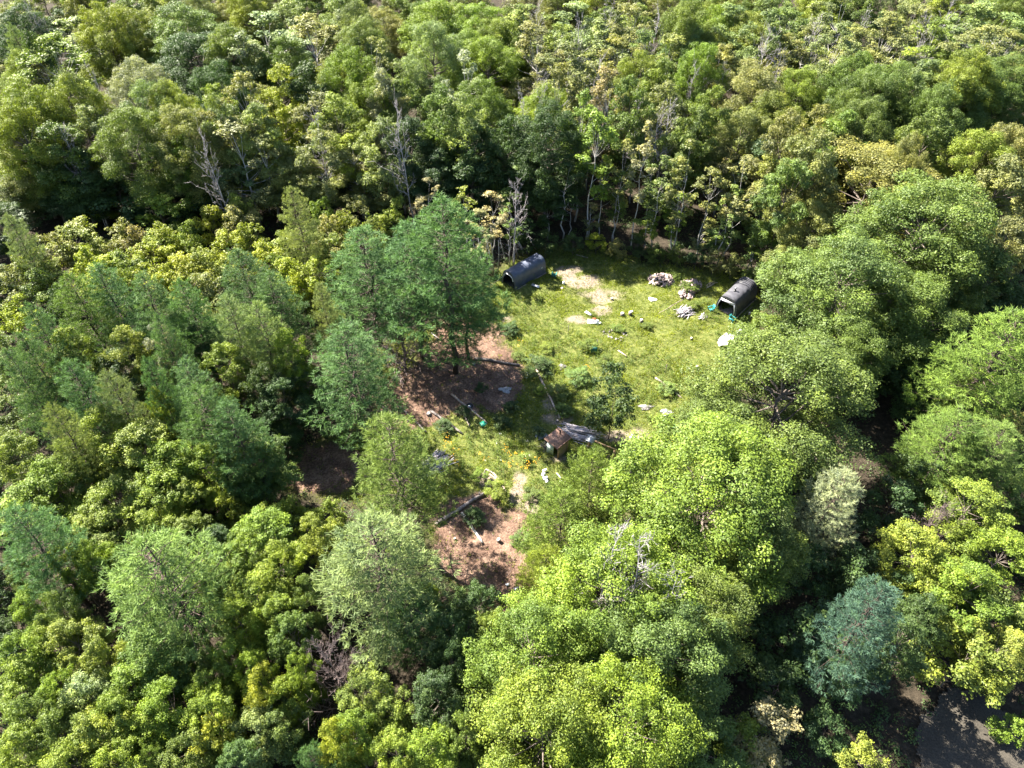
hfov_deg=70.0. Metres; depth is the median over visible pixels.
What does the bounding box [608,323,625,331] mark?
bush
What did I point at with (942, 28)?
dead tree
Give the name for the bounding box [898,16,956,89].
ash tree
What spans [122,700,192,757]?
box elder tree
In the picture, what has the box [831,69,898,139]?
broadleaf tree
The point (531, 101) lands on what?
broadleaf tree
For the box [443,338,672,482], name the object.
orange wildflowers
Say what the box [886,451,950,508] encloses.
broadleaf tree
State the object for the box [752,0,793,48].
broadleaf tree
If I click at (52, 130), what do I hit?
broadleaf tree
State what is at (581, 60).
dead tree
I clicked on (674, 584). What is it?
dead tree
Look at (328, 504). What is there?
broadleaf tree
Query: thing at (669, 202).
slender tree
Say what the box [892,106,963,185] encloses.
broadleaf tree
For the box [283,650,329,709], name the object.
box elder tree
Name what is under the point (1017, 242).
broadleaf tree
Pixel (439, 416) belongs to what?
fallen log
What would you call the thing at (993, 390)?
young tree
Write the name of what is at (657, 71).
broadleaf tree
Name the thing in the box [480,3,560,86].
ash tree
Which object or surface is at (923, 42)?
dead tree
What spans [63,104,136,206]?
broadleaf tree
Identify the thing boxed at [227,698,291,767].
box elder tree
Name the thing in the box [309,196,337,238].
thicket tree
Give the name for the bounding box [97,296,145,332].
young tree
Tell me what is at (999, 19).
broadleaf tree
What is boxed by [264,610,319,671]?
box elder tree
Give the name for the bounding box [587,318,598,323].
white tray
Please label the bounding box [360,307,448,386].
pine tree
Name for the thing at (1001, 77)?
broadleaf tree
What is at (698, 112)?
broadleaf tree
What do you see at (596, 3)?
broadleaf tree
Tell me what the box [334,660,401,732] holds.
box elder tree
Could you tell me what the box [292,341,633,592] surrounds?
twig litter
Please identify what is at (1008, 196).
broadleaf tree
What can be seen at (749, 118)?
broadleaf tree
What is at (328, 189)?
broadleaf tree
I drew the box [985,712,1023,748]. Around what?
young tree
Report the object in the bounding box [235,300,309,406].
pine tree
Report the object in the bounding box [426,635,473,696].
box elder tree
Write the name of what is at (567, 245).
young tree
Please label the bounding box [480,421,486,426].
green tub
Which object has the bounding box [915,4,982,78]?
ash tree
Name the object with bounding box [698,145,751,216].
ash tree
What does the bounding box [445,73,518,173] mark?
broadleaf tree
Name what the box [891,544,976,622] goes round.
broadleaf tree
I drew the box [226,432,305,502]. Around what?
broadleaf tree
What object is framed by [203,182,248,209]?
ash tree
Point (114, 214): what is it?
ash tree
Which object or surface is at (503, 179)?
broadleaf tree
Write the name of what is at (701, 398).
maple tree
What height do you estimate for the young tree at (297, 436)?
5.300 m
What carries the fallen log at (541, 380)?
on the ground at (880, 428)
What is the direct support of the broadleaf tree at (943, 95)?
on the ground at (880, 428)
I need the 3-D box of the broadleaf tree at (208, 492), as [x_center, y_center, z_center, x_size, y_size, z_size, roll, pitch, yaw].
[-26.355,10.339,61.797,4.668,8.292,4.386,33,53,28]
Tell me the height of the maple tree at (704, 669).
13.399 m
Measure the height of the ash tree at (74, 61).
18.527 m
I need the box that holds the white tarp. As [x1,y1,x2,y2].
[718,329,739,345]
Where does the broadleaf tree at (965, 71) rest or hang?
on the ground at (880, 428)
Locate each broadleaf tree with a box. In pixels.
[0,0,46,28]
[0,1,65,78]
[0,49,63,133]
[0,64,14,97]
[0,74,76,167]
[0,97,80,223]
[0,137,58,218]
[0,164,52,218]
[0,190,59,229]
[0,201,11,236]
[0,201,40,265]
[0,429,65,507]
[0,471,91,554]
[1,0,55,76]
[16,28,75,126]
[17,170,79,211]
[20,453,90,525]
[21,120,107,220]
[25,0,61,29]
[31,346,89,405]
[38,168,121,227]
[40,8,80,66]
[40,67,125,194]
[45,0,90,56]
[48,437,108,502]
[50,146,119,224]
[50,326,108,405]
[59,0,107,55]
[59,457,112,514]
[62,0,109,70]
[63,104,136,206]
[64,167,151,225]
[69,403,144,478]
[69,474,162,540]
[74,0,150,105]
[88,103,180,223]
[93,347,155,414]
[96,3,167,87]
[97,416,186,498]
[99,324,156,407]
[101,0,125,28]
[103,22,135,60]
[104,54,184,131]
[109,0,157,49]
[110,187,174,215]
[116,0,161,46]
[119,162,194,213]
[120,77,182,165]
[121,466,206,532]
[127,136,190,202]
[136,0,229,91]
[137,0,180,54]
[138,437,212,510]
[143,321,187,393]
[143,386,189,447]
[146,76,204,167]
[148,103,241,220]
[152,30,246,126]
[157,0,193,28]
[159,180,226,221]
[161,134,222,221]
[172,471,222,530]
[178,440,240,510]
[180,0,221,51]
[180,321,229,387]
[184,193,226,216]
[186,110,239,189]
[187,58,256,128]
[195,342,255,417]
[200,21,269,108]
[200,82,241,126]
[200,91,261,196]
[210,0,249,54]
[215,491,251,533]
[220,457,264,514]
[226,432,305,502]
[227,0,274,54]
[234,0,282,57]
[236,102,295,212]
[238,361,294,426]
[243,17,262,54]
[253,62,311,147]
[255,377,313,446]
[256,500,293,547]
[261,34,320,107]
[261,35,285,55]
[261,153,329,221]
[262,95,308,173]
[263,0,297,23]
[266,0,308,58]
[269,327,317,414]
[270,493,313,540]
[279,7,306,50]
[280,59,342,147]
[289,354,325,421]
[291,0,334,37]
[293,170,356,215]
[294,128,354,219]
[296,0,332,51]
[308,91,365,187]
[308,495,352,551]
[312,47,334,69]
[312,56,366,127]
[313,0,354,60]
[314,8,366,69]
[318,43,391,160]
[318,152,373,213]
[320,0,365,37]
[334,0,377,11]
[334,0,391,76]
[338,14,395,92]
[344,73,404,166]
[351,115,414,225]
[365,67,410,162]
[368,6,408,72]
[372,5,399,47]
[376,0,411,21]
[378,77,435,161]
[380,114,437,218]
[388,0,422,42]
[393,18,465,122]
[397,0,468,77]
[398,0,443,64]
[402,0,444,14]
[408,147,458,226]
[410,128,478,198]
[415,82,482,168]
[420,232,458,281]
[428,157,476,199]
[436,1,523,74]
[436,91,496,202]
[441,28,505,97]
[443,116,503,219]
[444,34,525,128]
[445,0,482,30]
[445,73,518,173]
[447,161,497,222]
[451,0,492,26]
[470,17,530,96]
[483,114,535,223]
[484,145,549,217]
[501,0,541,30]
[503,6,529,39]
[504,96,592,228]
[511,83,582,159]
[518,0,537,21]
[525,150,588,218]
[534,0,583,44]
[545,0,586,56]
[546,443,625,543]
[549,8,584,62]
[572,28,593,67]
[579,0,620,38]
[581,6,619,60]
[597,74,656,202]
[606,0,649,37]
[607,49,666,143]
[613,2,657,60]
[621,41,646,77]
[623,0,653,24]
[626,79,689,198]
[632,57,683,172]
[636,132,694,224]
[646,0,688,42]
[653,12,682,53]
[655,702,749,767]
[657,0,722,81]
[659,18,717,91]
[659,134,712,210]
[662,104,719,218]
[672,41,729,134]
[682,84,733,207]
[691,4,738,88]
[693,0,738,38]
[704,57,785,146]
[706,105,773,206]
[709,0,752,28]
[712,711,767,767]
[713,154,759,222]
[714,695,803,767]
[715,0,761,56]
[715,10,781,99]
[727,89,805,161]
[727,309,796,370]
[728,137,787,219]
[737,645,806,726]
[738,0,783,23]
[740,106,814,220]
[747,158,814,268]
[747,597,833,688]
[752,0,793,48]
[753,133,818,255]
[758,196,846,279]
[760,65,827,130]
[772,126,841,243]
[779,537,837,598]
[782,0,808,22]
[782,17,807,50]
[782,103,848,178]
[789,0,842,63]
[799,0,850,50]
[803,109,871,208]
[806,50,886,127]
[809,87,872,146]
[820,94,897,204]
[820,539,895,606]
[825,16,861,55]
[826,0,882,49]
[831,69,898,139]
[833,0,865,46]
[846,58,926,134]
[849,0,895,23]
[849,474,924,539]
[862,81,922,183]
[863,614,932,689]
[865,328,923,400]
[868,10,893,54]
[869,517,955,600]
[871,569,922,622]
[873,116,940,188]
[874,0,937,60]
[877,590,949,649]
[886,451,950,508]
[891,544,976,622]
[892,0,923,17]
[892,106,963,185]
[896,80,964,164]
[897,0,949,29]
[897,236,1001,337]
[899,59,945,102]
[907,614,1019,709]
[910,555,1013,645]
[912,0,966,58]
[913,0,962,30]
[914,474,1018,560]
[920,44,1006,158]
[925,128,1017,234]
[927,136,996,230]
[928,75,992,140]
[940,151,1023,244]
[943,0,973,18]
[944,65,1022,145]
[948,617,1023,693]
[950,120,1023,212]
[951,216,1023,314]
[951,252,1023,342]
[952,526,1023,602]
[960,0,1014,44]
[960,8,996,32]
[962,50,1023,130]
[964,588,1023,649]
[968,0,1023,53]
[978,283,1023,347]
[980,174,1023,215]
[984,37,1023,69]
[997,0,1023,55]
[1004,114,1023,154]
[1004,203,1023,241]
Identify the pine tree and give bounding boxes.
[0,211,62,289]
[0,345,82,455]
[0,500,108,615]
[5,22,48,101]
[11,327,90,435]
[18,301,97,399]
[38,401,124,514]
[50,271,145,371]
[51,356,137,460]
[82,261,155,363]
[91,522,255,676]
[95,367,170,468]
[127,268,205,364]
[140,356,196,447]
[149,311,209,411]
[165,276,236,386]
[170,353,248,462]
[172,380,257,491]
[205,394,289,514]
[212,292,273,398]
[217,244,293,355]
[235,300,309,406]
[247,266,324,371]
[278,181,328,275]
[297,316,409,453]
[309,280,352,359]
[309,502,466,671]
[318,222,417,348]
[349,410,458,549]
[367,216,465,358]
[367,576,462,675]
[387,191,512,375]
[435,255,503,359]
[785,463,864,567]
[792,574,906,699]
[804,632,877,709]
[921,419,1023,516]
[925,362,991,435]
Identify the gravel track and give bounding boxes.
[914,688,1023,767]
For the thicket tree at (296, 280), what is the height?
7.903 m
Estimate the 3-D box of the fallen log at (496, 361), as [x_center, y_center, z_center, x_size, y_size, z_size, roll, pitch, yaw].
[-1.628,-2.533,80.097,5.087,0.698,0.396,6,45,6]
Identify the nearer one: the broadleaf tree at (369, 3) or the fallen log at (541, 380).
the fallen log at (541, 380)
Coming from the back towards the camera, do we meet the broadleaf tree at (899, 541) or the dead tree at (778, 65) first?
the dead tree at (778, 65)
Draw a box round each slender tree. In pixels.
[412,177,439,225]
[449,185,477,251]
[464,207,494,268]
[480,190,508,258]
[497,165,531,224]
[498,202,521,250]
[516,217,536,253]
[535,202,565,240]
[548,160,584,240]
[554,193,584,234]
[575,107,619,239]
[580,202,600,239]
[592,154,623,234]
[601,170,630,242]
[608,139,636,240]
[627,120,658,250]
[629,210,659,247]
[642,155,673,247]
[661,138,704,250]
[662,193,687,245]
[664,164,693,249]
[689,223,711,253]
[695,166,730,253]
[702,217,731,264]
[713,184,750,266]
[715,154,756,262]
[740,233,767,275]
[741,197,777,273]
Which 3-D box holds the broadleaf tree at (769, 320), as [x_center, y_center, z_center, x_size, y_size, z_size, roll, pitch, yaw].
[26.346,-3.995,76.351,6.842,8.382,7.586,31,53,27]
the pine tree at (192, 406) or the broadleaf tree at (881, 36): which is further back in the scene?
the broadleaf tree at (881, 36)
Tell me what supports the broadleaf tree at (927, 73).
on the ground at (880, 428)
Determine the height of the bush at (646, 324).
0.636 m
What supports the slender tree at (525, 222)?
on the ground at (880, 428)
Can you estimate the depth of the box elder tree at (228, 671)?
49.44 m
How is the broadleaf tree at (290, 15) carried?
on the ground at (880, 428)
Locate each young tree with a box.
[0,263,27,294]
[0,306,14,334]
[0,332,36,369]
[0,359,32,394]
[0,375,37,431]
[0,422,12,437]
[0,428,21,461]
[0,449,27,484]
[0,479,9,531]
[0,558,23,606]
[0,598,7,614]
[0,614,36,657]
[0,645,29,701]
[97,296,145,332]
[271,424,305,462]
[352,264,378,295]
[517,237,536,256]
[532,229,558,257]
[560,232,584,254]
[582,361,639,438]
[585,232,607,253]
[604,237,627,259]
[627,236,647,257]
[643,242,667,262]
[667,243,688,263]
[683,244,706,268]
[704,248,728,274]
[719,251,746,278]
[741,259,765,288]
[801,699,850,758]
[831,730,889,767]
[971,375,1014,407]
[981,409,1023,454]
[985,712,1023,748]
[986,269,1013,283]
[1000,470,1023,524]
[1001,351,1023,375]
[1003,318,1023,360]
[1003,535,1022,569]
[1004,370,1023,397]
[1006,595,1023,632]
[1015,452,1023,467]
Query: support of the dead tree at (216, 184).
on the ground at (880, 428)
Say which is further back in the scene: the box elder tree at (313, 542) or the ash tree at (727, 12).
the ash tree at (727, 12)
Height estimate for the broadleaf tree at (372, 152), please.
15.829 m
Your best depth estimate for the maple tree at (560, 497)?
58.69 m
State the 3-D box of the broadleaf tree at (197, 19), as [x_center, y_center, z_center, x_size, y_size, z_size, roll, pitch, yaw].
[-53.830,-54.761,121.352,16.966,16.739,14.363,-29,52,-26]
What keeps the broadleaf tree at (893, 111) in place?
on the ground at (880, 428)
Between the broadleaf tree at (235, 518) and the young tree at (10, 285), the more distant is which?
the young tree at (10, 285)
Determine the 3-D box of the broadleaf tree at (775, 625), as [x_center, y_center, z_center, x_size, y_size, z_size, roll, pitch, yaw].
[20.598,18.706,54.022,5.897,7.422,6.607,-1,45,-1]
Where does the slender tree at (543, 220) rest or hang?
on the ground at (880, 428)
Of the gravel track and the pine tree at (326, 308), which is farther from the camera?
the pine tree at (326, 308)
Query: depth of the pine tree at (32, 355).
64.58 m
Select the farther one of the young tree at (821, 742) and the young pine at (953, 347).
the young pine at (953, 347)
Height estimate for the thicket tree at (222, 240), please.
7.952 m
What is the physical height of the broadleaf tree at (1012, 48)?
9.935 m
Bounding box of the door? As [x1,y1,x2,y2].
[547,443,553,454]
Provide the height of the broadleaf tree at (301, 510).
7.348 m
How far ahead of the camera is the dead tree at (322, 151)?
91.62 m
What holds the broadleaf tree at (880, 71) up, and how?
on the ground at (880, 428)
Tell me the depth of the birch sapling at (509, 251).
90.04 m
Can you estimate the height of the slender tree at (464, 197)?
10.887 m
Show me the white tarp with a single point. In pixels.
(722, 340)
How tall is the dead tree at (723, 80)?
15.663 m
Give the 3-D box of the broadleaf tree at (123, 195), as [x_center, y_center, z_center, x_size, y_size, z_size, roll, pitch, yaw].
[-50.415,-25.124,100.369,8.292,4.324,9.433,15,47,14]
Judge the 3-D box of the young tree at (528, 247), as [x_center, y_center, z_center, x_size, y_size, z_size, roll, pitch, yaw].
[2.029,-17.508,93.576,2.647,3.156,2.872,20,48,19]
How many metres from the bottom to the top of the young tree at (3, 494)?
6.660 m
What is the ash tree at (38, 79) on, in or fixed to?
on the ground at (880, 428)
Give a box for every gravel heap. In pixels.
[498,387,511,393]
[638,404,653,409]
[660,409,672,416]
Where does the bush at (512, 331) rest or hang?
on the ground at (880, 428)
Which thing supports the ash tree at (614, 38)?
on the ground at (880, 428)
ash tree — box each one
[11,30,104,143]
[26,60,101,120]
[37,16,121,85]
[75,193,121,226]
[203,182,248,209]
[205,115,282,225]
[208,148,271,204]
[210,30,270,93]
[218,70,278,158]
[230,10,316,106]
[240,174,271,212]
[243,133,297,223]
[278,12,341,111]
[286,91,354,167]
[325,132,376,218]
[331,169,390,220]
[356,35,401,120]
[377,151,421,213]
[441,49,482,118]
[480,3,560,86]
[503,53,555,119]
[505,20,569,102]
[526,23,584,91]
[531,42,607,125]
[540,62,584,152]
[547,0,611,90]
[552,87,602,221]
[557,17,631,94]
[587,9,638,116]
[588,65,628,183]
[595,33,640,125]
[602,2,659,74]
[609,28,665,105]
[640,31,690,109]
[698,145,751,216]
[702,43,746,146]
[707,23,745,87]
[716,1,752,70]
[729,10,789,83]
[754,31,809,104]
[758,6,811,74]
[775,0,831,105]
[777,23,829,104]
[802,22,861,100]
[806,0,871,69]
[823,23,915,98]
[825,22,877,68]
[840,10,919,95]
[871,2,935,69]
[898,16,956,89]
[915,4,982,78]
[929,0,999,74]
[932,24,1015,81]
[952,11,1023,66]
[972,28,1023,84]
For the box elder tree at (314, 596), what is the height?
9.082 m
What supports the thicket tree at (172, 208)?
on the ground at (880, 428)
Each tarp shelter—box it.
[490,253,545,289]
[715,277,756,317]
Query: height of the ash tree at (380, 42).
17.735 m
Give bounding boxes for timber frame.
[585,434,616,460]
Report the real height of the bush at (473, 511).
1.253 m
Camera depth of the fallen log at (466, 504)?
66.32 m
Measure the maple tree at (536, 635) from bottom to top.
12.563 m
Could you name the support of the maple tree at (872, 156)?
on the ground at (880, 428)
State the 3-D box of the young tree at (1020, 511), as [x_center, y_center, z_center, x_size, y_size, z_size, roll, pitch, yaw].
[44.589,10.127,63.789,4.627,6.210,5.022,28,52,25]
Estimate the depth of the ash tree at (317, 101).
97.12 m
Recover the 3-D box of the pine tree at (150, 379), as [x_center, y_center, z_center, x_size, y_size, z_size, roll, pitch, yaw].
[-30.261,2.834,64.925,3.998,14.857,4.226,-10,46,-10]
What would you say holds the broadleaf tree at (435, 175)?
on the ground at (880, 428)
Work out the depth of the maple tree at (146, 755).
45.73 m
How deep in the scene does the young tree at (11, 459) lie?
66.93 m
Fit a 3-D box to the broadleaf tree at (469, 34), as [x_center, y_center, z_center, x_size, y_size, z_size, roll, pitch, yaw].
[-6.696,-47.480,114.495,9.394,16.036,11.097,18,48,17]
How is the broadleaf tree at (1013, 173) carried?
on the ground at (880, 428)
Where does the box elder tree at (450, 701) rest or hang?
on the ground at (880, 428)
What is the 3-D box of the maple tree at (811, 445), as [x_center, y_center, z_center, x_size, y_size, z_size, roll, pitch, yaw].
[22.847,3.201,63.891,17.263,15.389,15.592,6,45,6]
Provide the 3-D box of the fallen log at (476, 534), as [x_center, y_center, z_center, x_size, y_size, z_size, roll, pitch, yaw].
[-3.569,12.684,64.781,0.447,0.458,3.690,-22,49,-21]
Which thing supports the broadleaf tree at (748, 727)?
on the ground at (880, 428)
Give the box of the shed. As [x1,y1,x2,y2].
[544,427,571,458]
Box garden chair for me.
[708,304,715,311]
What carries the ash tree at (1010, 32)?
on the ground at (880, 428)
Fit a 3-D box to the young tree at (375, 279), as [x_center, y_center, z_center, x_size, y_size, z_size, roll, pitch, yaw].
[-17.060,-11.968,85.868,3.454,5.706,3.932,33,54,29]
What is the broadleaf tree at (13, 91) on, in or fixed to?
on the ground at (880, 428)
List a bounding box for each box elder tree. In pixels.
[0,623,67,689]
[0,645,65,719]
[0,693,70,759]
[0,717,78,767]
[1,552,54,603]
[7,583,64,642]
[24,610,83,674]
[27,698,94,767]
[32,590,105,654]
[33,662,99,731]
[36,732,117,767]
[42,617,118,684]
[45,545,101,607]
[55,669,136,741]
[65,512,128,574]
[70,700,139,767]
[73,538,126,602]
[78,634,140,690]
[85,685,157,755]
[87,736,161,767]
[89,501,146,566]
[94,650,183,732]
[114,620,207,705]
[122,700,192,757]
[126,505,189,570]
[136,675,207,751]
[154,720,222,767]
[164,509,226,568]
[171,648,215,698]
[175,682,247,751]
[186,712,251,767]
[189,554,246,618]
[189,660,247,724]
[191,523,231,584]
[203,631,263,703]
[209,594,274,658]
[214,736,265,767]
[222,568,292,635]
[223,524,276,589]
[225,504,297,579]
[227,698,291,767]
[232,647,279,700]
[241,660,292,717]
[244,591,307,659]
[251,538,317,608]
[260,697,319,766]
[263,670,318,730]
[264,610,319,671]
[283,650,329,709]
[292,573,336,634]
[298,511,350,572]
[317,716,363,767]
[326,707,386,767]
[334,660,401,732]
[366,684,415,747]
[370,722,424,767]
[383,533,415,579]
[401,719,463,767]
[410,667,469,740]
[418,584,444,636]
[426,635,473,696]
[431,608,476,670]
[438,707,490,767]
[444,577,506,640]
[474,606,513,671]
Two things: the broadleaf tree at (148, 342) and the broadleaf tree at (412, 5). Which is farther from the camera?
the broadleaf tree at (412, 5)
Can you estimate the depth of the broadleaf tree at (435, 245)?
85.02 m
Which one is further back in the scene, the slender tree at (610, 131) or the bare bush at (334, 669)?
the slender tree at (610, 131)
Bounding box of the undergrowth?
[0,105,1023,767]
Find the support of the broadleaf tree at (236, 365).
on the ground at (880, 428)
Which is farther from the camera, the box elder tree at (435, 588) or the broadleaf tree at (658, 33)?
the broadleaf tree at (658, 33)
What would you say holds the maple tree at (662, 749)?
on the ground at (880, 428)
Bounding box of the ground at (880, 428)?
[0,0,1023,767]
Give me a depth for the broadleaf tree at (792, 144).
85.93 m
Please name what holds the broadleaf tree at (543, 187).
on the ground at (880, 428)
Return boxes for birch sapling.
[496,240,501,270]
[506,239,510,264]
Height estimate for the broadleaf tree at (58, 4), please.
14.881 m
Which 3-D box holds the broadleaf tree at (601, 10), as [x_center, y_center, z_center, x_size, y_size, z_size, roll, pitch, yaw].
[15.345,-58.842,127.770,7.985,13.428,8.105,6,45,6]
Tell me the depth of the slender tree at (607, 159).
89.79 m
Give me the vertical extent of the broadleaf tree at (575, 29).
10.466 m
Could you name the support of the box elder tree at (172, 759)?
on the ground at (880, 428)
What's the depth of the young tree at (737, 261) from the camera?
88.77 m
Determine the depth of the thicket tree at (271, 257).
82.67 m
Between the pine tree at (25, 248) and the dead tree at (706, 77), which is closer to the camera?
the pine tree at (25, 248)
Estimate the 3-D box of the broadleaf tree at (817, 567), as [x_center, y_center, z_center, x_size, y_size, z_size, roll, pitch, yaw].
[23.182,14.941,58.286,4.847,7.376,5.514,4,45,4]
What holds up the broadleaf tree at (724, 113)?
on the ground at (880, 428)
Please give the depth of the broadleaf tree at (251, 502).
61.15 m
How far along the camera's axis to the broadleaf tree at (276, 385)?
66.42 m
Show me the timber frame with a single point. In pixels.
(590, 438)
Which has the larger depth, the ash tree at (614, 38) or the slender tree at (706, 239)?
the ash tree at (614, 38)
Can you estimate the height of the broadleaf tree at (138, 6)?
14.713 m
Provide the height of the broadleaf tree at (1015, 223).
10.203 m
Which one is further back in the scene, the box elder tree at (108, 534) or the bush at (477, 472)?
the bush at (477, 472)
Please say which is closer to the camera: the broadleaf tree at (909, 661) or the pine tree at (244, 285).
the broadleaf tree at (909, 661)
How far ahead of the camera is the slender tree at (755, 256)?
88.44 m
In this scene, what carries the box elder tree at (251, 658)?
on the ground at (880, 428)
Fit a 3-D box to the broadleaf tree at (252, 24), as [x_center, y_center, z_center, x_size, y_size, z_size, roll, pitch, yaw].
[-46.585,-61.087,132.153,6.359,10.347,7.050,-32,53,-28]
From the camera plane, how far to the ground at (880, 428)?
73.49 m
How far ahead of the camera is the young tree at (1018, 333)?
76.92 m
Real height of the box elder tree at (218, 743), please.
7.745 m
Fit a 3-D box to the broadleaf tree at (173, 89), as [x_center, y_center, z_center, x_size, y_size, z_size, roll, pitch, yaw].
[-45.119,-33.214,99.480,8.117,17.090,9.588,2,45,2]
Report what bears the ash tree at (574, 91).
on the ground at (880, 428)
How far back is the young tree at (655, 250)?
92.06 m
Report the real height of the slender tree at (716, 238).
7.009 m
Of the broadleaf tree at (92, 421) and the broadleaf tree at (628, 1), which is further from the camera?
the broadleaf tree at (628, 1)
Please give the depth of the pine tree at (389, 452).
55.66 m
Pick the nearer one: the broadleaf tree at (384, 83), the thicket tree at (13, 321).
the thicket tree at (13, 321)
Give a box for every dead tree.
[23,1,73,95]
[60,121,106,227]
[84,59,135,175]
[187,118,228,211]
[304,98,336,218]
[371,89,415,226]
[508,173,527,264]
[516,87,534,151]
[527,1,547,94]
[532,73,548,148]
[571,14,585,76]
[574,521,630,610]
[582,46,613,187]
[600,528,668,619]
[602,0,623,117]
[620,85,654,202]
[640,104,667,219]
[642,2,661,73]
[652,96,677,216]
[657,559,690,604]
[679,51,700,129]
[693,50,714,89]
[714,65,730,104]
[747,21,782,104]
[770,47,790,83]
[800,12,823,79]
[849,7,871,42]
[903,9,937,68]
[913,1,957,60]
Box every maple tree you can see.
[137,739,181,767]
[454,585,602,740]
[464,654,619,767]
[513,481,601,571]
[514,543,578,600]
[527,650,711,767]
[534,515,710,713]
[576,589,741,746]
[592,405,803,605]
[639,553,760,688]
[664,378,770,462]
[676,318,880,499]
[706,499,813,612]
[754,222,928,371]
[778,134,949,255]
[796,308,903,409]
[828,167,1020,309]
[854,264,973,370]
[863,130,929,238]
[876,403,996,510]
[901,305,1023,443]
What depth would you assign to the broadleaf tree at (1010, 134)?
85.69 m
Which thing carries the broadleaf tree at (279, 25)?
on the ground at (880, 428)
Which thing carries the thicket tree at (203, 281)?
on the ground at (880, 428)
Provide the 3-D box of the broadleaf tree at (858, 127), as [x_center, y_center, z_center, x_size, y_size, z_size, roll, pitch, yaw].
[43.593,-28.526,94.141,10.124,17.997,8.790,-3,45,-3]
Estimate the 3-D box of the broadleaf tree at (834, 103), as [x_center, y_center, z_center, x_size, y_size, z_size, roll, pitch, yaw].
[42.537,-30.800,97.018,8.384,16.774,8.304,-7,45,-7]
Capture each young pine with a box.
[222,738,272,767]
[292,738,337,767]
[889,372,949,433]
[898,343,969,409]
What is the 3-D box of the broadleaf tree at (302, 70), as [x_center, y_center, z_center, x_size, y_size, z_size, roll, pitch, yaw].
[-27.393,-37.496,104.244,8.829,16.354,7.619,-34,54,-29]
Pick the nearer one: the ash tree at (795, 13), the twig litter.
the twig litter
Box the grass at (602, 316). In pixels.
[268,247,766,627]
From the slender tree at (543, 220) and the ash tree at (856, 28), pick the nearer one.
the slender tree at (543, 220)
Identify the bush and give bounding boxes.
[299,613,384,727]
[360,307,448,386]
[433,417,453,433]
[454,405,470,417]
[460,505,487,527]
[470,467,488,481]
[474,381,488,392]
[483,478,509,501]
[492,415,512,429]
[499,320,518,337]
[501,400,519,413]
[509,528,530,548]
[511,351,525,361]
[518,452,529,462]
[520,354,553,377]
[523,486,541,501]
[532,426,545,436]
[533,383,548,395]
[539,341,553,352]
[547,383,571,401]
[552,402,574,417]
[564,365,590,386]
[573,257,585,264]
[576,338,597,350]
[595,354,610,364]
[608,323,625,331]
[641,321,653,329]
[656,380,676,396]
[671,272,680,279]
[679,281,699,292]
[686,301,700,308]
[906,491,966,556]
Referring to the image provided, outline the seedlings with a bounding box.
[301,342,537,581]
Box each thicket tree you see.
[0,263,40,309]
[0,292,53,343]
[10,246,61,296]
[19,267,74,318]
[36,231,88,280]
[41,282,83,334]
[44,215,115,269]
[69,243,114,278]
[69,254,131,316]
[98,217,151,272]
[107,247,149,290]
[115,266,150,313]
[121,224,158,271]
[126,235,188,290]
[131,257,193,312]
[134,191,206,247]
[147,221,192,260]
[159,251,220,306]
[170,219,206,256]
[176,246,228,292]
[178,271,228,321]
[190,204,235,249]
[206,228,254,290]
[214,202,262,242]
[223,192,259,233]
[230,222,269,268]
[246,238,288,280]
[264,228,309,263]
[265,252,292,298]
[269,256,318,309]
[282,268,320,322]
[285,224,337,275]
[297,253,346,315]
[307,213,346,268]
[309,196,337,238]
[318,231,360,283]
[326,208,361,251]
[346,194,381,239]
[360,211,393,258]
[378,194,412,243]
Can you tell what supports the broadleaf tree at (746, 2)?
on the ground at (880, 428)
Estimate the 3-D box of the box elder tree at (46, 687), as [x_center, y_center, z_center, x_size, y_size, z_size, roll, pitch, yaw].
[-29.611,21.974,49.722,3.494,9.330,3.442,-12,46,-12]
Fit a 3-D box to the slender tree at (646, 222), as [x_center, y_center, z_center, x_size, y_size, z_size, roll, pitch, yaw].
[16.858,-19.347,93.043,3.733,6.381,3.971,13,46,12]
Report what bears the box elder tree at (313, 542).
on the ground at (880, 428)
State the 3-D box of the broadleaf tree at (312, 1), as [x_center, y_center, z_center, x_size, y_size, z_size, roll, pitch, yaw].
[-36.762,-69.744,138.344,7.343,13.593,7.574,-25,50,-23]
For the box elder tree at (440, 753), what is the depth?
45.06 m
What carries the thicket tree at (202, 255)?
on the ground at (880, 428)
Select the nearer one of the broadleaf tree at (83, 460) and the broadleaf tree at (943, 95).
the broadleaf tree at (83, 460)
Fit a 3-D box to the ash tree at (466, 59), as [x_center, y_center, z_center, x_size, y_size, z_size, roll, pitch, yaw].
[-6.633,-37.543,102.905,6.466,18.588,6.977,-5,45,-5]
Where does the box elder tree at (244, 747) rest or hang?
on the ground at (880, 428)
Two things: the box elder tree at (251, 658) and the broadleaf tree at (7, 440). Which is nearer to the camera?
the box elder tree at (251, 658)
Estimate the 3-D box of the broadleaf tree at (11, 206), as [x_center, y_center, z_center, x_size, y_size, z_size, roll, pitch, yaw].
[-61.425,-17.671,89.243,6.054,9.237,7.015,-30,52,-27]
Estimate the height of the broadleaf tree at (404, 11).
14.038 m
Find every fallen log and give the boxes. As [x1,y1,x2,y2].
[399,406,426,431]
[430,410,462,433]
[435,490,484,524]
[451,393,487,422]
[461,512,482,543]
[474,357,519,365]
[536,369,560,418]
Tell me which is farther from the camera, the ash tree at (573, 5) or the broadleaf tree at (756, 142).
the ash tree at (573, 5)
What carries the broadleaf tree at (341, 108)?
on the ground at (880, 428)
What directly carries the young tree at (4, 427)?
on the ground at (880, 428)
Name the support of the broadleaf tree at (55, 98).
on the ground at (880, 428)
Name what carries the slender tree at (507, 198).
on the ground at (880, 428)
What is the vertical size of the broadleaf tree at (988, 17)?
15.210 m
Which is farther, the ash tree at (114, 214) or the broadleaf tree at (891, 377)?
the ash tree at (114, 214)
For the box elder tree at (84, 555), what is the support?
on the ground at (880, 428)

